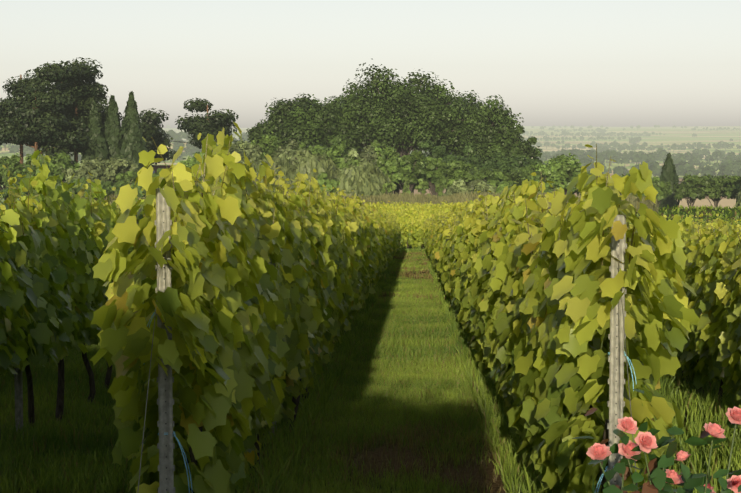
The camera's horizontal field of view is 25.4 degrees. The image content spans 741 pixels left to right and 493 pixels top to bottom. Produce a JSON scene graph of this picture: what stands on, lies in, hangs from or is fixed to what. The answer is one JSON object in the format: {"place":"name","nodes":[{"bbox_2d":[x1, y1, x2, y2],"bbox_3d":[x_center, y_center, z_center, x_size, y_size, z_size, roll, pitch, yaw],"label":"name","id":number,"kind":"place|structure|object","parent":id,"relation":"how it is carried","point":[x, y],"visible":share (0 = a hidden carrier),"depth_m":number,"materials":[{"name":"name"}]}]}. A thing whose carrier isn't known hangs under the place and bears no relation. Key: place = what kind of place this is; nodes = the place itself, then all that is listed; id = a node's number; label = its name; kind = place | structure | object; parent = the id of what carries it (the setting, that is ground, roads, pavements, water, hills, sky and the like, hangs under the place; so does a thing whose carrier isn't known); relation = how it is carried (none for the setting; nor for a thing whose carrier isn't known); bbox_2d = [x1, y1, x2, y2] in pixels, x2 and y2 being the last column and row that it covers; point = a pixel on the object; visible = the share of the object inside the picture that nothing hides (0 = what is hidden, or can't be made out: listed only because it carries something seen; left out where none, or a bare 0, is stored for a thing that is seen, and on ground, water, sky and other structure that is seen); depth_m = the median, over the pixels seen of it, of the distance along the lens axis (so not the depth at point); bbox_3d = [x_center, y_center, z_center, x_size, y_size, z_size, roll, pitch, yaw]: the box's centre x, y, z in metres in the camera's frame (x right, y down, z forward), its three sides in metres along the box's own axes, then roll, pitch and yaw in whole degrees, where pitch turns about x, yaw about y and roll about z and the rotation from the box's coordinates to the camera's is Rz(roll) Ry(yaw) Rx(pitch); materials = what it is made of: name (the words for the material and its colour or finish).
{"place":"outdoors","nodes":[
{"label":"outdoors","id":0,"kind":"place"},
{"bbox_2d":[151,165,171,172],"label":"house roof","id":1,"kind":"structure","parent":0,"point":[156,167],"depth_m":258.42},
{"bbox_2d":[0,126,740,492],"bbox_3d":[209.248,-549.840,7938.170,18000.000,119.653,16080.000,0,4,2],"label":"ground","id":2,"kind":"structure","parent":0,"point":[678,134],"depth_m":1899.22,"materials":[{"name":"green plant"}]},
{"bbox_2d":[5,74,208,200],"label":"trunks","id":3,"kind":"object","parent":2,"relation":"on","point":[36,147],"visible":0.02,"depth_m":206.79,"materials":[{"name":"green plant"}]},
{"bbox_2d":[14,188,671,492],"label":"trellis posts","id":4,"kind":"object","parent":2,"relation":"on","point":[167,394],"visible":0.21,"depth_m":7.29,"materials":[{"name":"grey wood"}]},
{"bbox_2d":[8,191,729,492],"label":"trellis wires","id":5,"kind":"object","parent":4,"relation":"attached to","point":[174,416],"depth_m":6.91,"materials":[{"name":"grey metal"}]},
{"bbox_2d":[1,189,740,321],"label":"vine leaves","id":6,"kind":"object","parent":4,"relation":"on","point":[371,241],"visible":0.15,"depth_m":31.43,"materials":[{"name":"green plant"}]},
{"bbox_2d":[163,211,618,489],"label":"trellis post holes","id":7,"kind":"object","parent":4,"relation":"attached to","point":[616,369],"visible":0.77,"depth_m":7.29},
{"bbox_2d":[147,312,635,492],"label":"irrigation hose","id":8,"kind":"object","parent":4,"relation":"attached to","point":[188,466],"visible":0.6,"depth_m":7.31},
{"bbox_2d":[0,238,723,492],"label":"vine trunks","id":9,"kind":"object","parent":2,"relation":"on","point":[59,401],"depth_m":14.23,"materials":[{"name":"brown plant"}]},
{"bbox_2d":[0,57,740,207],"bbox_3d":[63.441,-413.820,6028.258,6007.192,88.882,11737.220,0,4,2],"label":"tree","id":10,"kind":"object","parent":2,"relation":"on","point":[104,141],"depth_m":216.00,"materials":[{"name":"green plant"}]},
{"bbox_2d":[0,122,740,492],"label":"vine leaves","id":11,"kind":"object","parent":2,"relation":"on","point":[248,346],"visible":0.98,"depth_m":8.49,"materials":[{"name":"green plant"}]},
{"bbox_2d":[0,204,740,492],"bbox_3d":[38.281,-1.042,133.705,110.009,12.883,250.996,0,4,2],"label":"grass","id":12,"kind":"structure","parent":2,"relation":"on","point":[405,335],"depth_m":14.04,"materials":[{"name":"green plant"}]},
{"bbox_2d":[1,200,740,276],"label":"vine leaves","id":13,"kind":"object","parent":2,"relation":"on","point":[409,227],"visible":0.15,"depth_m":110.04,"materials":[{"name":"plant"}]},
{"bbox_2d":[571,389,740,492],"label":"rose","id":14,"kind":"object","parent":2,"relation":"on","point":[658,478],"depth_m":5.49,"materials":[{"name":"pink plant"}]},
{"bbox_2d":[0,0,740,127],"label":"sky","id":15,"kind":"structure","parent":0,"point":[582,63],"materials":[{"name":"white"}]},
{"bbox_2d":[83,191,659,214],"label":"tall grass","id":16,"kind":"structure","parent":0,"point":[418,198],"depth_m":176.15,"materials":[{"name":"green plant"}]}
]}

